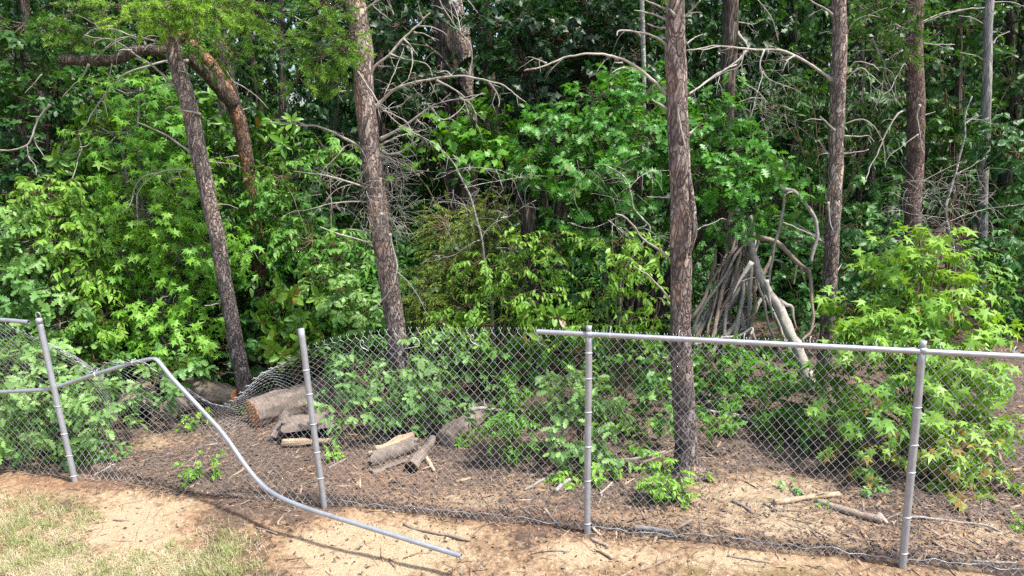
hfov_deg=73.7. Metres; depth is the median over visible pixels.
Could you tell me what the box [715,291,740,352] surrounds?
stick
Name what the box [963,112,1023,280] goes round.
holly tree
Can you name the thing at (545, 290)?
forest shrub
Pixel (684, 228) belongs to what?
pine tree
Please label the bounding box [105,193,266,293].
forest shrub
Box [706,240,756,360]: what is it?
stick
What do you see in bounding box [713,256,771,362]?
stick
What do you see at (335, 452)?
seedling
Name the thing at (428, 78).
forest oak tree
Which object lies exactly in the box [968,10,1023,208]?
forest oak tree
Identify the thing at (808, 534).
leaf litter
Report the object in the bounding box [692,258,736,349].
stick
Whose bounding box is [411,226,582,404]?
wild cherry tree
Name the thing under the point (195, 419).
seedling
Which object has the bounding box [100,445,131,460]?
seedling
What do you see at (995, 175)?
forest oak tree
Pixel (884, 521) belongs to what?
wood piece
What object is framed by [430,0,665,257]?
forest oak tree
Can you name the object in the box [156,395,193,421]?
short log
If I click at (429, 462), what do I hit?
wood piece
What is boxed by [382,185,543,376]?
cedar tree
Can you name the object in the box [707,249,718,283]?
stick
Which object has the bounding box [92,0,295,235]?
forest oak tree
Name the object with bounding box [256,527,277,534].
stick
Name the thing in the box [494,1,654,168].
forest oak tree
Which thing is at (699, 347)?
stick
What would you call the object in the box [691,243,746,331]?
stick
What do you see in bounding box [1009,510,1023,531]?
seedling
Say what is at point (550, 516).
stick
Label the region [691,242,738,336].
stick
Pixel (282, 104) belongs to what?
forest tree
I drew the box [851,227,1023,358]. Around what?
dogwood sapling
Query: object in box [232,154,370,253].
forest shrub
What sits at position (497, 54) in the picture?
forest oak tree
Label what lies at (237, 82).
forest oak tree
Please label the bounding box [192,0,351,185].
forest oak tree
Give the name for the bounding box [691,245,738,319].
stick
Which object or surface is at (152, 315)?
sweetgum tree
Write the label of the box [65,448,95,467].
seedling
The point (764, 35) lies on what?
forest dogwood tree
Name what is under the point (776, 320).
stick
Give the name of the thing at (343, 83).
forest oak tree
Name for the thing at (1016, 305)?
forest shrub
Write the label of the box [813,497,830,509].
seedling
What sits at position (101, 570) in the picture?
grass
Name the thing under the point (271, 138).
magnolia tree
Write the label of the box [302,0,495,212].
forest oak tree
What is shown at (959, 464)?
sweetgum sapling
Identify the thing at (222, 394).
sawn log
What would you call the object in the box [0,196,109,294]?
forest shrub
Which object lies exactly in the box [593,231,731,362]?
forest shrub
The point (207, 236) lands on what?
forest shrub
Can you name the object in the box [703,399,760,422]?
pole
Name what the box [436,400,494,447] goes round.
grey log
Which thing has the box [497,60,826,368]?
red oak tree
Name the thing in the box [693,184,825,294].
forest shrub
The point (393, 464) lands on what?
branch piece
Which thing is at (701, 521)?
bark chips
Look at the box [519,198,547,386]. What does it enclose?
broken stump
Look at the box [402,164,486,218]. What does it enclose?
forest shrub
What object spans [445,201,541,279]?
forest shrub
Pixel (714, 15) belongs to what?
forest oak tree
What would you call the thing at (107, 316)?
forest shrub
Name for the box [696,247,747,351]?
stick
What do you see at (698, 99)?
forest oak tree
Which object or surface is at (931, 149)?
forest oak tree
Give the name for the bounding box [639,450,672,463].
stick
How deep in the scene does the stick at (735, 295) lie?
9.22 m
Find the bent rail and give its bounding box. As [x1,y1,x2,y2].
[0,357,461,558]
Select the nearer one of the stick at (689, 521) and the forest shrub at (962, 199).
the stick at (689, 521)
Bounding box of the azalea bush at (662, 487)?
[634,451,700,507]
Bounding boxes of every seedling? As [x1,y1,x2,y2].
[41,446,71,462]
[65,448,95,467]
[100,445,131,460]
[172,449,225,487]
[175,406,215,431]
[229,404,244,414]
[324,444,344,462]
[415,412,442,421]
[454,432,480,448]
[543,469,583,489]
[578,462,622,487]
[613,407,653,439]
[620,440,653,458]
[681,501,690,510]
[695,471,714,481]
[703,410,738,436]
[767,431,795,451]
[776,477,802,495]
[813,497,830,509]
[860,475,890,497]
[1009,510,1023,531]
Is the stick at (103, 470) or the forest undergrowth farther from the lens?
the forest undergrowth
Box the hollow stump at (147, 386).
[115,378,155,423]
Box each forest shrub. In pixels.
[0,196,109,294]
[0,229,206,397]
[0,280,89,374]
[51,256,240,385]
[53,203,205,355]
[101,212,324,385]
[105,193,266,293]
[165,219,249,339]
[196,207,384,391]
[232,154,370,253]
[238,203,381,348]
[286,154,397,219]
[302,216,439,347]
[305,223,450,374]
[306,196,445,303]
[341,184,436,237]
[348,172,422,220]
[354,220,523,376]
[371,224,444,282]
[373,211,556,349]
[393,170,482,238]
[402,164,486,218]
[406,202,591,357]
[438,169,541,262]
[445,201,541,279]
[463,236,592,356]
[506,223,663,361]
[508,195,667,355]
[538,200,655,269]
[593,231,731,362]
[602,173,706,260]
[606,197,716,284]
[610,211,771,345]
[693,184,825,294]
[697,175,781,258]
[704,293,765,335]
[733,216,856,325]
[739,201,860,293]
[745,192,947,333]
[798,152,927,253]
[822,124,967,227]
[878,120,1019,225]
[918,283,973,342]
[941,149,1017,220]
[956,237,1023,339]
[957,153,1023,315]
[974,174,1023,239]
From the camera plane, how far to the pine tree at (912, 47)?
9.31 m
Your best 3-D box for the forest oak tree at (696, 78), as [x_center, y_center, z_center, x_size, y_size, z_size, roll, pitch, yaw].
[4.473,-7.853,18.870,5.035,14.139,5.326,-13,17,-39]
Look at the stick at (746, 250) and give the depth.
9.33 m
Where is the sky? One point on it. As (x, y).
(293, 25)
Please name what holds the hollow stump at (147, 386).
on the ground at (194, 513)
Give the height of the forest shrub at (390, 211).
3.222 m
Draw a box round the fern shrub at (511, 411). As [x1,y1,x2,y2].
[467,374,546,464]
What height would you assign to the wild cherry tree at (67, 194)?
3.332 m
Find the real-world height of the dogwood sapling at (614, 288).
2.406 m
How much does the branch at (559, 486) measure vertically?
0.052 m
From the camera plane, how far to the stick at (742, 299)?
9.14 m
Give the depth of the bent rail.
6.52 m
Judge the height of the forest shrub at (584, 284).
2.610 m
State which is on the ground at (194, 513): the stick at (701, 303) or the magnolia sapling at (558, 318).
the magnolia sapling at (558, 318)
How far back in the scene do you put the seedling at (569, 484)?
6.95 m
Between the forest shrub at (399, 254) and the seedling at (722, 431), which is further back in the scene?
the forest shrub at (399, 254)
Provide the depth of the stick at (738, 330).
9.21 m
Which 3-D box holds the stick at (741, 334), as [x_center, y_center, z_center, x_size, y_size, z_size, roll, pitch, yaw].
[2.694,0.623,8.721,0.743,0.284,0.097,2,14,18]
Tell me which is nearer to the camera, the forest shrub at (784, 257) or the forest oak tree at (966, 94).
the forest shrub at (784, 257)
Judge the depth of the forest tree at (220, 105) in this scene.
13.44 m
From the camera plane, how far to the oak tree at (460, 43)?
11.90 m
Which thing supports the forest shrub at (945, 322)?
on the ground at (194, 513)
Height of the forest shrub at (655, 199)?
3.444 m
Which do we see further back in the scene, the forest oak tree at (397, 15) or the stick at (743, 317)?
the forest oak tree at (397, 15)
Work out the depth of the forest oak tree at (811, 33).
12.06 m
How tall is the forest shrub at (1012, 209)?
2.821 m
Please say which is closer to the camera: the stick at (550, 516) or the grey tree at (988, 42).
the stick at (550, 516)
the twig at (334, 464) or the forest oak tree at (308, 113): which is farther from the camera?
the forest oak tree at (308, 113)
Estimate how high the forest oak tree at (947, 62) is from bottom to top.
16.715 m
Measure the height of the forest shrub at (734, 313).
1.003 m
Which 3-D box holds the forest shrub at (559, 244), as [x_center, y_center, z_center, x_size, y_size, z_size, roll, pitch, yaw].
[1.394,-0.168,11.883,3.416,3.084,3.184,5,15,29]
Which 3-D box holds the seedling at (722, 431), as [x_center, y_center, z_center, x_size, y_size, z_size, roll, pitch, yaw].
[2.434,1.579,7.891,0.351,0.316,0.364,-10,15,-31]
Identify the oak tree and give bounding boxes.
[0,0,61,231]
[0,0,68,226]
[0,0,126,203]
[0,0,134,234]
[0,0,138,234]
[0,0,175,310]
[0,0,200,306]
[0,177,112,395]
[1,0,132,157]
[2,3,77,166]
[17,0,169,135]
[66,0,252,207]
[89,1,224,176]
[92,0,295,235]
[93,2,293,116]
[126,0,298,168]
[140,0,363,228]
[158,6,313,181]
[179,0,311,190]
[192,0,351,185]
[210,1,316,162]
[238,0,391,190]
[238,0,415,228]
[243,0,526,274]
[263,0,359,189]
[265,2,431,172]
[285,0,484,254]
[297,0,439,217]
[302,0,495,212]
[323,5,437,184]
[339,0,694,305]
[354,0,537,255]
[389,0,505,187]
[389,0,564,184]
[394,4,479,162]
[415,0,619,217]
[425,0,535,127]
[425,0,657,230]
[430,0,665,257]
[432,0,577,178]
[433,0,467,270]
[452,0,479,228]
[477,0,507,259]
[486,0,659,209]
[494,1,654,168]
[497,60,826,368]
[523,0,770,320]
[534,0,792,247]
[585,0,697,182]
[623,0,769,195]
[637,0,777,151]
[638,1,754,159]
[656,0,803,161]
[688,1,853,155]
[691,1,855,160]
[694,0,827,344]
[703,1,899,167]
[735,0,970,304]
[742,0,946,221]
[755,1,896,154]
[757,197,913,343]
[774,1,905,174]
[804,0,939,183]
[814,25,950,163]
[853,4,1003,155]
[858,22,999,153]
[877,0,1023,205]
[885,3,1023,135]
[890,1,1022,167]
[892,0,1023,294]
[937,0,1023,180]
[939,3,1021,135]
[939,19,1023,271]
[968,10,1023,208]
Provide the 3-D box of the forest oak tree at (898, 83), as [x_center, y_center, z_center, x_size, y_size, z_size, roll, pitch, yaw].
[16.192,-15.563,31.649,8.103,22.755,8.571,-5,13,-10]
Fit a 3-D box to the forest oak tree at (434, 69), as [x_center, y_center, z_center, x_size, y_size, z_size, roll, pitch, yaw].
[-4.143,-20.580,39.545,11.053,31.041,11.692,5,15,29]
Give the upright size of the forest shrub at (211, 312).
3.277 m
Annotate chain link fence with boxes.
[0,312,1023,575]
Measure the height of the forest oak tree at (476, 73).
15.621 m
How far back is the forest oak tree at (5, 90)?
14.71 m
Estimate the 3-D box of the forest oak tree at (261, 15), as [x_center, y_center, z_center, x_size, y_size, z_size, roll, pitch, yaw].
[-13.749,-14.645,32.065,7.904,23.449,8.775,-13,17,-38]
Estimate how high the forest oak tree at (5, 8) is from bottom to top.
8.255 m
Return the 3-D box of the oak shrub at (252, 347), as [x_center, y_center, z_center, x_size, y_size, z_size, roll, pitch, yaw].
[-3.529,0.026,10.365,1.803,2.919,2.922,9,17,40]
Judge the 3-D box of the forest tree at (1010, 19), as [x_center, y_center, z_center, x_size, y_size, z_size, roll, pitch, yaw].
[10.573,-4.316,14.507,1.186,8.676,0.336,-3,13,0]
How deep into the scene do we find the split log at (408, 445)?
7.65 m
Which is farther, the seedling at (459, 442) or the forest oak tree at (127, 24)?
the forest oak tree at (127, 24)
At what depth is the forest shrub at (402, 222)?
14.45 m
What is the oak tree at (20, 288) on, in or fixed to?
on the ground at (194, 513)
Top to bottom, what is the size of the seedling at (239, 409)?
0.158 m
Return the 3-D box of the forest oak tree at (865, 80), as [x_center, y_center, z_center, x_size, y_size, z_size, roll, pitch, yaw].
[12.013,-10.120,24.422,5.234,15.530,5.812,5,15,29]
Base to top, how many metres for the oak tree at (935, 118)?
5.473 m
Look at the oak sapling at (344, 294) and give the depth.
9.29 m
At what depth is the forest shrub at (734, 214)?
17.44 m
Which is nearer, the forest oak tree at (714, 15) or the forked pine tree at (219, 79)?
the forked pine tree at (219, 79)
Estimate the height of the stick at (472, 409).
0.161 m
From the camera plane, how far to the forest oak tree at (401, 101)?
15.65 m
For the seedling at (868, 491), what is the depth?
6.47 m
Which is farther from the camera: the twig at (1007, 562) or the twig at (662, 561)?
the twig at (662, 561)
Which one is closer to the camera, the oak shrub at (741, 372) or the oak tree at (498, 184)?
the oak shrub at (741, 372)
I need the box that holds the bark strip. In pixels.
[281,438,332,446]
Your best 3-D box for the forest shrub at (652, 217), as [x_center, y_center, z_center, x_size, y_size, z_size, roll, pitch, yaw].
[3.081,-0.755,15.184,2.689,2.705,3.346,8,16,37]
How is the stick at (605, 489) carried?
on the ground at (194, 513)
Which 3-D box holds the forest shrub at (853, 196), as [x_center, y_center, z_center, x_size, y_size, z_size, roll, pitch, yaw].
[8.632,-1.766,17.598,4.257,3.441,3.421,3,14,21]
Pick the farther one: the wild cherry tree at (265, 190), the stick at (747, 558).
the wild cherry tree at (265, 190)
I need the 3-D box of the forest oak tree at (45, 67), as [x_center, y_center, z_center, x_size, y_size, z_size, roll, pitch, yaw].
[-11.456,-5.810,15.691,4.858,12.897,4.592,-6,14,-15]
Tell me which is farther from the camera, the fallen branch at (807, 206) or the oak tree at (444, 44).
the oak tree at (444, 44)
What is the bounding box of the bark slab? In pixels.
[270,409,293,438]
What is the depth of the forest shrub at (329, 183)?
22.37 m
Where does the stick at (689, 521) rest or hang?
on the ground at (194, 513)
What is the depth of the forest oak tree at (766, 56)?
31.37 m
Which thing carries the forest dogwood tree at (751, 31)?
on the ground at (194, 513)
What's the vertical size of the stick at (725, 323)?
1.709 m
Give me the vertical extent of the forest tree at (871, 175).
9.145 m
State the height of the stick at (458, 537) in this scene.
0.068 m
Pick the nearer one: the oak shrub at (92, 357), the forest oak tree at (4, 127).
the oak shrub at (92, 357)
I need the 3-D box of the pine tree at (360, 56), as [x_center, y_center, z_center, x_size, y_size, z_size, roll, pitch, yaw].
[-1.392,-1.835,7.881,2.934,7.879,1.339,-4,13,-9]
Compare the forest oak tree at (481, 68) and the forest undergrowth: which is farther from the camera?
the forest oak tree at (481, 68)
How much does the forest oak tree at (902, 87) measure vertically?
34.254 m
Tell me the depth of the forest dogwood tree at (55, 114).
11.82 m
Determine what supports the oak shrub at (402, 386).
on the ground at (194, 513)
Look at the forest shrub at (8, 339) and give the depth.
10.97 m
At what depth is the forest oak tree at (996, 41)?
25.15 m
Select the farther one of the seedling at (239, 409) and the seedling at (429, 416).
the seedling at (239, 409)
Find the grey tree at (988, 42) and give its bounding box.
[924,0,1021,317]
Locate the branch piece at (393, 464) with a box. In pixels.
[371,457,408,473]
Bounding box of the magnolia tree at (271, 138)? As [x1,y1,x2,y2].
[42,87,307,365]
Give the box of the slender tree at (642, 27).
[636,0,645,262]
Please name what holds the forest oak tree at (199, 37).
on the ground at (194, 513)
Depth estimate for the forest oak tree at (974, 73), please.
34.09 m
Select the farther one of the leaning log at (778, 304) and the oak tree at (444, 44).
the oak tree at (444, 44)
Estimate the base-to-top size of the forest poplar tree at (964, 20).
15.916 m
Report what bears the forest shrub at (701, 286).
on the ground at (194, 513)
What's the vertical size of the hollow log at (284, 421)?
0.320 m
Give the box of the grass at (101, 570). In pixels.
[0,487,289,575]
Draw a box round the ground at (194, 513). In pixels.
[0,125,1023,575]
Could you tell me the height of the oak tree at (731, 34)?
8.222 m
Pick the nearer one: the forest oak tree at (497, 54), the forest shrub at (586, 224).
the forest shrub at (586, 224)
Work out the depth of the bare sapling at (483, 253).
8.64 m
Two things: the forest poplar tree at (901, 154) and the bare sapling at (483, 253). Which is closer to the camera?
the bare sapling at (483, 253)
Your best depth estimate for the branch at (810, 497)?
6.45 m
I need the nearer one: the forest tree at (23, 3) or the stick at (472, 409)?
the stick at (472, 409)
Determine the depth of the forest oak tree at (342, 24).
19.17 m
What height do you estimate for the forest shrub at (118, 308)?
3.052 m
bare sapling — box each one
[421,150,564,394]
[567,155,669,380]
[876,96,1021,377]
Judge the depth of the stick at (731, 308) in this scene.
9.41 m
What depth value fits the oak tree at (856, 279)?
10.40 m
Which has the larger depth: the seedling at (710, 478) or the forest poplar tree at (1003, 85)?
the forest poplar tree at (1003, 85)
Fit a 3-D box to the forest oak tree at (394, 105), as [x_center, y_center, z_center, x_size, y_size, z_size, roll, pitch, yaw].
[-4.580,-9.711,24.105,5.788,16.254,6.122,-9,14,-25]
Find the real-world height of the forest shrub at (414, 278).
2.771 m
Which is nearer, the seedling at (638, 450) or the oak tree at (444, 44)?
the seedling at (638, 450)
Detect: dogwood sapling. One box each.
[479,325,673,437]
[547,231,669,419]
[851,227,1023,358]
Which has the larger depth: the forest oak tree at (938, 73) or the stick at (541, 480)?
the forest oak tree at (938, 73)
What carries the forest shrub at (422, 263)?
on the ground at (194, 513)
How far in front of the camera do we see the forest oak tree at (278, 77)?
42.41 m
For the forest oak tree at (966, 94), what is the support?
on the ground at (194, 513)
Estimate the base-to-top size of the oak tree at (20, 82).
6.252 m
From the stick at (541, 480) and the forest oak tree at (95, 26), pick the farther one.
the forest oak tree at (95, 26)
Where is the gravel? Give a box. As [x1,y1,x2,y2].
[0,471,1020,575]
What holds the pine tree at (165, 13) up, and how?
on the ground at (194, 513)
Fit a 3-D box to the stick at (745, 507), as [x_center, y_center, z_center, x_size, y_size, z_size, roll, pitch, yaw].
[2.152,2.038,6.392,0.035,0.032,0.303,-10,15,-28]
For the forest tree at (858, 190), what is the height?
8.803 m
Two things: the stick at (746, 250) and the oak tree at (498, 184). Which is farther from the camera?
the oak tree at (498, 184)
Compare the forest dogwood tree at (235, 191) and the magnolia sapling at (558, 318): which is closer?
the magnolia sapling at (558, 318)
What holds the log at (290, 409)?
on the ground at (194, 513)
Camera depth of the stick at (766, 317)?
9.14 m
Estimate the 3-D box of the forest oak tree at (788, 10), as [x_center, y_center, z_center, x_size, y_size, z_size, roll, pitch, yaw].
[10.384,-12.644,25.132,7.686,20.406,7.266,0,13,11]
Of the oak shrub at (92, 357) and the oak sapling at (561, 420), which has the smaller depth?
the oak sapling at (561, 420)
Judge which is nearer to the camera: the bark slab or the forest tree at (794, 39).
the bark slab
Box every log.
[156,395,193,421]
[182,376,237,406]
[245,369,360,427]
[279,411,337,436]
[367,435,420,464]
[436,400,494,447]
[732,240,819,395]
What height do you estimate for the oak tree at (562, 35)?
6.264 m
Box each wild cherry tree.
[0,168,145,397]
[220,130,386,393]
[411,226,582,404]
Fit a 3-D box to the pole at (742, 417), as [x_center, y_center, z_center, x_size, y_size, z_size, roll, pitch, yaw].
[2.675,1.577,8.334,0.231,0.054,0.860,-13,17,-39]
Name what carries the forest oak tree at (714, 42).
on the ground at (194, 513)
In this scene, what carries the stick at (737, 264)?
on the stick at (735, 295)
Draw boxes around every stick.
[93,463,113,475]
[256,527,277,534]
[403,523,470,541]
[470,400,500,411]
[523,463,576,490]
[543,506,560,527]
[590,537,608,546]
[591,526,601,535]
[599,482,612,494]
[601,444,665,463]
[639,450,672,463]
[675,517,693,529]
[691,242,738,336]
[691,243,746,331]
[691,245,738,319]
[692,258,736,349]
[692,281,730,336]
[692,311,723,356]
[693,256,742,343]
[693,327,753,345]
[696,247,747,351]
[702,222,741,350]
[702,255,743,361]
[703,237,750,355]
[705,231,743,357]
[706,225,740,345]
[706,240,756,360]
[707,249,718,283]
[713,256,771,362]
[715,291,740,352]
[717,238,744,326]
[719,233,735,280]
[721,225,748,353]
[724,297,764,353]
[727,223,754,362]
[728,274,748,358]
[728,499,754,513]
[728,554,769,563]
[732,240,759,338]
[733,215,754,363]
[739,235,753,350]
[741,258,756,354]
[744,246,755,339]
[745,235,783,363]
[745,271,757,359]
[761,288,794,360]
[764,500,780,510]
[911,512,993,526]
[932,540,964,553]
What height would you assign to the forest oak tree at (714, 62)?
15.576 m
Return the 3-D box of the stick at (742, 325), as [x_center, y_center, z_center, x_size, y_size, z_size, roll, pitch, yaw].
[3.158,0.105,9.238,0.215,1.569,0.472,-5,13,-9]
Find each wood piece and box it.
[421,456,435,471]
[593,547,613,559]
[634,525,672,533]
[876,512,900,523]
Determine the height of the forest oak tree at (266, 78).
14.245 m
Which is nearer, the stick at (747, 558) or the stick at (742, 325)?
the stick at (747, 558)
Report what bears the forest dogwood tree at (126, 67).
on the ground at (194, 513)
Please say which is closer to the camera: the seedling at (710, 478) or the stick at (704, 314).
the seedling at (710, 478)
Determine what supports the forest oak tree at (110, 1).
on the ground at (194, 513)
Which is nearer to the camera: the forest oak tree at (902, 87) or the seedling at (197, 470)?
the seedling at (197, 470)
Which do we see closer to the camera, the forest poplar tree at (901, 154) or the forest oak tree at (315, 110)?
the forest poplar tree at (901, 154)
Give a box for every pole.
[699,391,774,421]
[702,408,762,427]
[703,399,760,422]
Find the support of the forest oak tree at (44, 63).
on the ground at (194, 513)
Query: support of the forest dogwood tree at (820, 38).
on the ground at (194, 513)
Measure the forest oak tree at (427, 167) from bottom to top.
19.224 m
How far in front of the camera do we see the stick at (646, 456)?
7.47 m
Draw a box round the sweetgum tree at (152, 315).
[52,56,285,389]
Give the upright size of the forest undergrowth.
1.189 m
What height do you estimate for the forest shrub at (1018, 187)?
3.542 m
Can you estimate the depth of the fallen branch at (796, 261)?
8.72 m
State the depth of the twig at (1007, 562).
5.45 m
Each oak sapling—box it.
[290,262,385,370]
[535,359,636,479]
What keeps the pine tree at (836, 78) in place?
on the ground at (194, 513)
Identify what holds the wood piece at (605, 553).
on the ground at (194, 513)
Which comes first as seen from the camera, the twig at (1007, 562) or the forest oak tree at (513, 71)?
the twig at (1007, 562)
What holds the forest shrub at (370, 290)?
on the ground at (194, 513)
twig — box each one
[327,458,347,468]
[531,549,563,553]
[640,555,675,570]
[972,560,1016,564]
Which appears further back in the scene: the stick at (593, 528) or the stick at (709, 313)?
the stick at (709, 313)
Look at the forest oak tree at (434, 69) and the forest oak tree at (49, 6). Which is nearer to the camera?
the forest oak tree at (49, 6)
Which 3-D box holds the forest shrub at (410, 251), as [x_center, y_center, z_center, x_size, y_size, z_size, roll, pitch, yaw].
[-0.246,-0.029,11.575,3.195,3.095,3.429,-8,14,-24]
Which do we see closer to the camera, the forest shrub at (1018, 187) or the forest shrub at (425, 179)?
the forest shrub at (1018, 187)
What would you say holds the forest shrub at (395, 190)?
on the ground at (194, 513)
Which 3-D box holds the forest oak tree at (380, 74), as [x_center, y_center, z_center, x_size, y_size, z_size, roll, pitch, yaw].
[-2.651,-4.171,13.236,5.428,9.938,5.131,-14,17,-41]
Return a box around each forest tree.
[20,0,33,251]
[216,54,224,208]
[277,0,285,227]
[324,1,340,228]
[565,2,574,219]
[788,0,797,215]
[855,2,863,247]
[862,1,877,251]
[949,0,962,263]
[1004,0,1014,270]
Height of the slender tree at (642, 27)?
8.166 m
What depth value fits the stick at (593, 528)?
6.09 m
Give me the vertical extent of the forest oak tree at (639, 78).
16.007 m
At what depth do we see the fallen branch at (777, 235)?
8.74 m
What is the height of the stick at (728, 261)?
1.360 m
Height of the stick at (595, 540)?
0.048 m
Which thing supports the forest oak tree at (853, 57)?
on the ground at (194, 513)
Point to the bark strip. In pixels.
(299, 442)
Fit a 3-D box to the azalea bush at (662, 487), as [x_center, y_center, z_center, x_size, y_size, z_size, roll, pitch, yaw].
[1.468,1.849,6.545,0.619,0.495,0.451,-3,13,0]
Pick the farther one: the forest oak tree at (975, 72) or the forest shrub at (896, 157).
the forest oak tree at (975, 72)
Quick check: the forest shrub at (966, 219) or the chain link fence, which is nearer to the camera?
the chain link fence
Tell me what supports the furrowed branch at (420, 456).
on the ground at (194, 513)
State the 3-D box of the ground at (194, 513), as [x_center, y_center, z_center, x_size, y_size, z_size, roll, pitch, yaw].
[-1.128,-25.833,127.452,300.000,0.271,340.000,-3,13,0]
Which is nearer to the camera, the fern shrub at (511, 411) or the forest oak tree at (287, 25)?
the fern shrub at (511, 411)
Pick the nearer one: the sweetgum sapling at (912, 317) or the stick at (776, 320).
the sweetgum sapling at (912, 317)
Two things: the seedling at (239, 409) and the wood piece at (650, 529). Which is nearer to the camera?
the wood piece at (650, 529)
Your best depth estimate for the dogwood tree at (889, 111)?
11.54 m
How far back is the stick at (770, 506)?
6.33 m
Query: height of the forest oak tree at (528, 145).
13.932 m
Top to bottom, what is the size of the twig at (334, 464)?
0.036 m
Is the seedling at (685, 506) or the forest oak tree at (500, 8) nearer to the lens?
the seedling at (685, 506)
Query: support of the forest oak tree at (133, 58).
on the ground at (194, 513)
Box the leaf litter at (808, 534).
[0,200,1023,575]
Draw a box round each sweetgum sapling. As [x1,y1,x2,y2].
[799,222,1023,464]
[814,410,1023,515]
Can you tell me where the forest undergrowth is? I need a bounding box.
[341,305,671,407]
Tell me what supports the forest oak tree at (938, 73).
on the ground at (194, 513)
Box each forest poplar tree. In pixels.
[848,0,1023,200]
[863,0,984,236]
[924,0,1019,233]
[924,0,1023,236]
[926,0,1023,288]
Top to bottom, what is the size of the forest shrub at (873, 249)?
2.898 m
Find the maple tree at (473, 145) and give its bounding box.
[385,87,532,300]
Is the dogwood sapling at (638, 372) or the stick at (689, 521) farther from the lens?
the dogwood sapling at (638, 372)
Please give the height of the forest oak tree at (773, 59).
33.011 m
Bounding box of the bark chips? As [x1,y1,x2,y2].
[6,400,1023,575]
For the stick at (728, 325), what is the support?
on the ground at (194, 513)
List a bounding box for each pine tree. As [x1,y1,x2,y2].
[0,0,309,373]
[78,0,280,409]
[258,0,525,421]
[516,0,736,482]
[686,0,887,398]
[845,0,981,356]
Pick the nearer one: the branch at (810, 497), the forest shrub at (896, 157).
the branch at (810, 497)
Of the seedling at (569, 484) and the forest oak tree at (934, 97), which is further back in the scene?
the forest oak tree at (934, 97)
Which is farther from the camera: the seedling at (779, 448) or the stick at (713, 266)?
the stick at (713, 266)
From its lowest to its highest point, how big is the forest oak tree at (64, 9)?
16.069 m
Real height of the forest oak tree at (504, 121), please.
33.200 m
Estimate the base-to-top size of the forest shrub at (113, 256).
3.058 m
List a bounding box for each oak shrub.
[0,327,147,471]
[11,317,216,418]
[177,195,358,388]
[306,314,502,448]
[691,328,868,453]
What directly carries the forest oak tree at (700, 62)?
on the ground at (194, 513)
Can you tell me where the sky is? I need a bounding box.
[1,0,1020,155]
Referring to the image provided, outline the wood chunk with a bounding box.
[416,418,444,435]
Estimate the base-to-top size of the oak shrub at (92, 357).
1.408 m
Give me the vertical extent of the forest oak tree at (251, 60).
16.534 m
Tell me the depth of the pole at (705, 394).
8.78 m
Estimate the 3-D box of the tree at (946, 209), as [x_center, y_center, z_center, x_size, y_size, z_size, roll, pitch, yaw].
[5.364,-0.353,8.159,2.163,3.751,1.142,-3,13,0]
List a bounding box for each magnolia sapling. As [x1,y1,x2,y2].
[250,271,344,384]
[511,300,581,417]
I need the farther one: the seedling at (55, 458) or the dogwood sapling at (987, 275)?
the dogwood sapling at (987, 275)
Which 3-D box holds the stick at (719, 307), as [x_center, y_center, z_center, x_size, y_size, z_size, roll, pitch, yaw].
[2.885,0.077,9.154,0.218,1.617,0.901,9,17,40]
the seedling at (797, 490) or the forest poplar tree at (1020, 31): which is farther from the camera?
the forest poplar tree at (1020, 31)
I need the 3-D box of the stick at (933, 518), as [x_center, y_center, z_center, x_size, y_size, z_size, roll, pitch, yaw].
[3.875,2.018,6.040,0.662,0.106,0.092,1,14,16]
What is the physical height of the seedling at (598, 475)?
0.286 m
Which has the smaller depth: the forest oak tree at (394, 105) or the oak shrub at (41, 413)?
the oak shrub at (41, 413)
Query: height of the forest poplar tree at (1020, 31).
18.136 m
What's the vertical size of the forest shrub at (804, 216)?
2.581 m
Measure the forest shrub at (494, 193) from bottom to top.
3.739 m
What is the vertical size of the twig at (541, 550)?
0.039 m
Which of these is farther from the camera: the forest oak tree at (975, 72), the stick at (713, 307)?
the forest oak tree at (975, 72)
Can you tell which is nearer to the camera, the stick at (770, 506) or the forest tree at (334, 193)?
the stick at (770, 506)
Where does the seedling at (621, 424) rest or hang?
on the ground at (194, 513)
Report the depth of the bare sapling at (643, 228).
8.00 m
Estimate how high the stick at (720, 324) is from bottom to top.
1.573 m
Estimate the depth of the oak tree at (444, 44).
12.31 m
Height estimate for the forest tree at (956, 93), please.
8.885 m
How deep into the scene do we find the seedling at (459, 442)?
7.89 m
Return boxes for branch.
[404,435,435,472]
[554,478,571,492]
[741,192,786,294]
[753,234,817,341]
[773,182,818,262]
[773,491,840,504]
[816,498,882,523]
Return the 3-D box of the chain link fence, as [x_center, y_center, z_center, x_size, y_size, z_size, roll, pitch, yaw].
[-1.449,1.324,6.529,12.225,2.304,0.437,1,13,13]
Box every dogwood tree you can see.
[0,85,208,309]
[15,0,195,243]
[54,0,237,198]
[122,92,303,327]
[625,0,827,270]
[687,0,849,204]
[714,0,905,253]
[735,64,938,307]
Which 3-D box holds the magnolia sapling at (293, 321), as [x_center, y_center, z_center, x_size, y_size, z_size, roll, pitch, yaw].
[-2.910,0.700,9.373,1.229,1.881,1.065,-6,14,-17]

